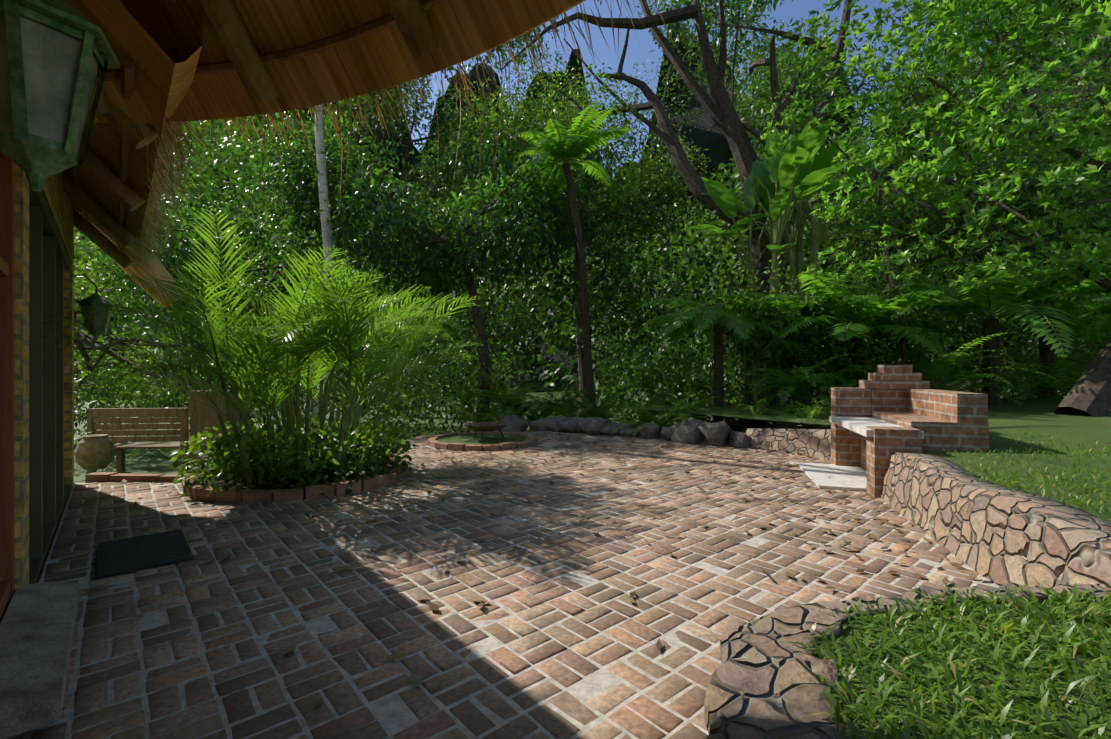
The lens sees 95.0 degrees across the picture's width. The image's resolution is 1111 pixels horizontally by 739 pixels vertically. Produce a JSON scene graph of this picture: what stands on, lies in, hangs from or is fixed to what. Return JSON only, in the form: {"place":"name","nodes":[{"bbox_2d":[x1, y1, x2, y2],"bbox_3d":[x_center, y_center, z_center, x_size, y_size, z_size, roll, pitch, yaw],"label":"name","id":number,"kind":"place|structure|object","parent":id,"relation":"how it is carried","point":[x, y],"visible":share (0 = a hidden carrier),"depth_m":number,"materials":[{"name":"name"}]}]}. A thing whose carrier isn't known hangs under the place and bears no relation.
{"place":"outdoors","nodes":[
{"label":"outdoors","id":0,"kind":"place"},
{"bbox_2d":[0,391,830,623],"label":"terrain","id":1,"kind":"structure","parent":0,"point":[145,463],"depth_m":9.98,"materials":[{"name":"green plant"}]},
{"bbox_2d":[2,164,73,614],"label":"house wall","id":2,"kind":"structure","parent":1,"relation":"on","point":[58,199],"depth_m":2.22,"materials":[{"name":"brick"}]},
{"bbox_2d":[0,152,14,618],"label":"door frame","id":3,"kind":"object","parent":2,"relation":"attached to","point":[7,377],"visible":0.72,"depth_m":2.06,"materials":[{"name":"brown wood"}]},
{"bbox_2d":[0,580,78,738],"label":"doorstep","id":4,"kind":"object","parent":2,"relation":"attached to","point":[37,626],"depth_m":1.67,"materials":[{"name":"grey concrete"}]},
{"bbox_2d":[43,242,43,515],"bbox_3d":[-3.054,0.049,2.951,0.019,2.050,4.200,0,0,-41],"label":"glass","id":5,"kind":"object","parent":2,"relation":"attached to","point":[43,380],"depth_m":3.61,"materials":[{"name":"black"}]},
{"bbox_2d":[29,185,69,583],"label":"door frames","id":6,"kind":"structure","parent":2,"relation":"attached to","point":[42,229],"depth_m":3.34,"materials":[{"name":"green"}]},
{"bbox_2d":[0,0,118,192],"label":"lantern","id":7,"kind":"object","parent":2,"relation":"attached to","point":[56,56],"visible":1,"depth_m":0.99,"materials":[{"name":"green metal"}]},
{"bbox_2d":[70,273,113,339],"bbox_3d":[-4.092,-0.555,4.537,0.264,0.583,0.235,0,0,2],"label":"lantern","id":8,"kind":"object","parent":2,"relation":"hanging from","point":[95,330],"visible":1,"depth_m":4.49,"materials":[{"name":"metal"}]},
{"bbox_2d":[63,0,439,268],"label":"rafters","id":9,"kind":"object","parent":2,"relation":"attached to","point":[409,17],"visible":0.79,"depth_m":2.08,"materials":[{"name":"brown wood"}]},
{"bbox_2d":[64,0,584,307],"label":"thatch","id":10,"kind":"object","parent":9,"relation":"on","point":[166,47],"visible":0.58,"depth_m":1.93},
{"bbox_2d":[159,259,308,305],"bbox_3d":[-4.398,-1.309,7.489,0.013,0.785,4.013,0,0,0],"label":"cable","id":11,"kind":"object","parent":10,"relation":"attached to","point":[217,295],"visible":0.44,"depth_m":6.71,"materials":[{"name":"black rubber"}]},
{"bbox_2d":[130,0,717,297],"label":"straw fringe","id":12,"kind":"object","parent":10,"relation":"hanging from","point":[151,237],"visible":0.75,"depth_m":2.19,"materials":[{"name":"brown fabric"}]},
{"bbox_2d":[71,0,444,250],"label":"roof battens","id":13,"kind":"object","parent":2,"relation":"attached to","point":[125,75],"visible":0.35,"depth_m":1.95,"materials":[{"name":"brown wood"}]},
{"bbox_2d":[74,434,115,469],"bbox_3d":[-5.544,0.994,6.136,0.380,0.400,0.380,0,0,2],"label":"pot","id":14,"kind":"object","parent":1,"relation":"on","point":[95,452],"visible":1,"depth_m":6.03,"materials":[{"name":"ceramic"}]},
{"bbox_2d":[85,408,189,473],"bbox_3d":[-5.654,0.999,7.144,1.270,0.950,0.620,0,0,-4],"label":"bench","id":15,"kind":"object","parent":1,"relation":"on","point":[119,433],"visible":0.62,"depth_m":6.87,"materials":[{"name":"brown wood"}]},
{"bbox_2d":[186,390,239,468],"bbox_3d":[-4.620,0.869,6.907,0.483,1.170,0.483,0,0,-11],"label":"woodbox","id":16,"kind":"object","parent":1,"relation":"on","point":[201,417],"visible":0.27,"depth_m":6.68,"materials":[{"name":"brown wood"}]},
{"bbox_2d":[168,398,830,503],"bbox_3d":[0.576,0.850,6.191,8.665,0.902,2.217,0,0,-19],"label":"groundcover","id":17,"kind":"object","parent":1,"relation":"on","point":[225,464],"visible":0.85,"depth_m":4.59,"materials":[{"name":"green plant"}]},
{"bbox_2d":[4,431,999,738],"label":"pavers","id":18,"kind":"object","parent":1,"relation":"on","point":[238,705],"visible":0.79,"depth_m":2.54,"materials":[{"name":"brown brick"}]},
{"bbox_2d":[94,529,193,579],"bbox_3d":[-2.409,1.062,2.981,0.420,0.024,0.660,0,0,-41],"label":"doormat","id":19,"kind":"object","parent":18,"relation":"on","point":[128,555],"visible":1,"depth_m":2.91,"materials":[{"name":"black rubber"}]},
{"bbox_2d":[85,430,536,503],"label":"kerbs","id":20,"kind":"structure","parent":18,"relation":"on","point":[230,495],"depth_m":4.54,"materials":[{"name":"brown brick"}]},
{"bbox_2d":[204,460,394,489],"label":"planter soil","id":21,"kind":"structure","parent":20,"relation":"in","point":[220,482],"depth_m":4.62,"materials":[{"name":"brown soil"}]},
{"bbox_2d":[436,434,527,444],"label":"grass","id":22,"kind":"structure","parent":18,"relation":"on","point":[468,439],"depth_m":7.49,"materials":[{"name":"green plant"}]},
{"bbox_2d":[464,422,508,441],"bbox_3d":[-1.015,0.924,7.492,0.660,0.250,0.660,0,0,2],"label":"fire bowl","id":23,"kind":"object","parent":22,"relation":"on","point":[482,427],"visible":0.98,"depth_m":7.43,"materials":[{"name":"brown metal"}]},
{"bbox_2d":[62,419,1110,709],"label":"leaf litter","id":24,"kind":"object","parent":18,"relation":"on","point":[398,655],"visible":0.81,"depth_m":3.72,"materials":[{"name":"brown plant"}]},
{"bbox_2d":[797,365,988,497],"bbox_3d":[3.158,0.512,4.964,1.280,1.125,1.580,0,0,17],"label":"brick barbecue","id":25,"kind":"object","parent":18,"relation":"on","point":[880,416],"visible":0.94,"depth_m":4.82,"materials":[{"name":"brown brick"}]},
{"bbox_2d":[74,38,1110,454],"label":"leaves","id":26,"kind":"object","parent":1,"relation":"on","point":[672,194],"visible":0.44,"depth_m":12.11,"materials":[{"name":"green plant"}]},
{"bbox_2d":[74,0,1110,425],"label":"leaves","id":27,"kind":"object","parent":1,"relation":"on","point":[690,258],"visible":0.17,"depth_m":17.41,"materials":[{"name":"green plant"}]},
{"bbox_2d":[74,0,1110,488],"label":"trunks","id":28,"kind":"object","parent":1,"relation":"on","point":[1090,392],"visible":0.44,"depth_m":11.24,"materials":[{"name":"brown plant"}]},
{"bbox_2d":[82,0,1055,337],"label":"leaves","id":29,"kind":"object","parent":28,"relation":"attached to","point":[528,210],"visible":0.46,"depth_m":11.55,"materials":[{"name":"green plant"}]},
{"bbox_2d":[498,415,750,447],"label":"rocks","id":30,"kind":"object","parent":1,"relation":"on","point":[696,431],"visible":0.81,"depth_m":7.94,"materials":[{"name":"grey stone"}]},
{"bbox_2d":[746,427,830,460],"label":"wall","id":31,"kind":"structure","parent":1,"relation":"on","point":[813,442],"depth_m":6.52,"materials":[{"name":"beige stone"}]},
{"bbox_2d":[880,452,1110,587],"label":"wall","id":32,"kind":"structure","parent":1,"relation":"on","point":[1002,536],"depth_m":2.63,"materials":[{"name":"beige stone"}]},
{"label":"wall","id":33,"kind":"object","parent":1,"relation":"on","visible":0},
{"bbox_2d":[704,582,1110,738],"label":"coping","id":34,"kind":"object","parent":33,"relation":"on","point":[765,682],"visible":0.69,"depth_m":1.30,"materials":[{"name":"stone"}]},
{"bbox_2d":[402,0,990,177],"label":"sky","id":35,"kind":"structure","parent":0,"point":[638,53],"materials":[{"name":"blue"}]},
{"bbox_2d":[611,397,1110,521],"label":"lawn","id":36,"kind":"structure","parent":0,"point":[1041,418],"depth_m":4.62,"materials":[{"name":"green plant"}]},
{"bbox_2d":[787,430,1110,738],"bbox_3d":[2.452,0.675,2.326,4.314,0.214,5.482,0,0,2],"label":"grass","id":37,"kind":"structure","parent":0,"point":[956,667],"depth_m":1.33,"materials":[{"name":"green plant"}]},
{"label":"ground","id":38,"kind":"structure","parent":0,"visible":0},
{"bbox_2d":[46,103,1110,472],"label":"tropical plants","id":39,"kind":"object","parent":38,"relation":"on","point":[784,169],"visible":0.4,"depth_m":9.87,"materials":[{"name":"green plant"}]},
{"bbox_2d":[43,208,555,426],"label":"palm leaves","id":40,"kind":"object","parent":39,"relation":"on","point":[248,339],"visible":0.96,"depth_m":4.26,"materials":[{"name":"green plant"}]},
{"bbox_2d":[760,0,1110,299],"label":"leaves","id":41,"kind":"object","parent":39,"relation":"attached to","point":[1026,121],"visible":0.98,"depth_m":6.77,"materials":[{"name":"green plant"}]},
{"bbox_2d":[74,101,1110,473],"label":"ferns","id":42,"kind":"object","parent":38,"relation":"on","point":[1014,299],"visible":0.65,"depth_m":8.77,"materials":[{"name":"green plant"}]},
{"bbox_2d":[75,0,1110,398],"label":"distant treeline","id":43,"kind":"object","parent":38,"relation":"on","point":[705,134],"visible":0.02,"depth_m":32.81,"materials":[{"name":"green plant"}]}
]}

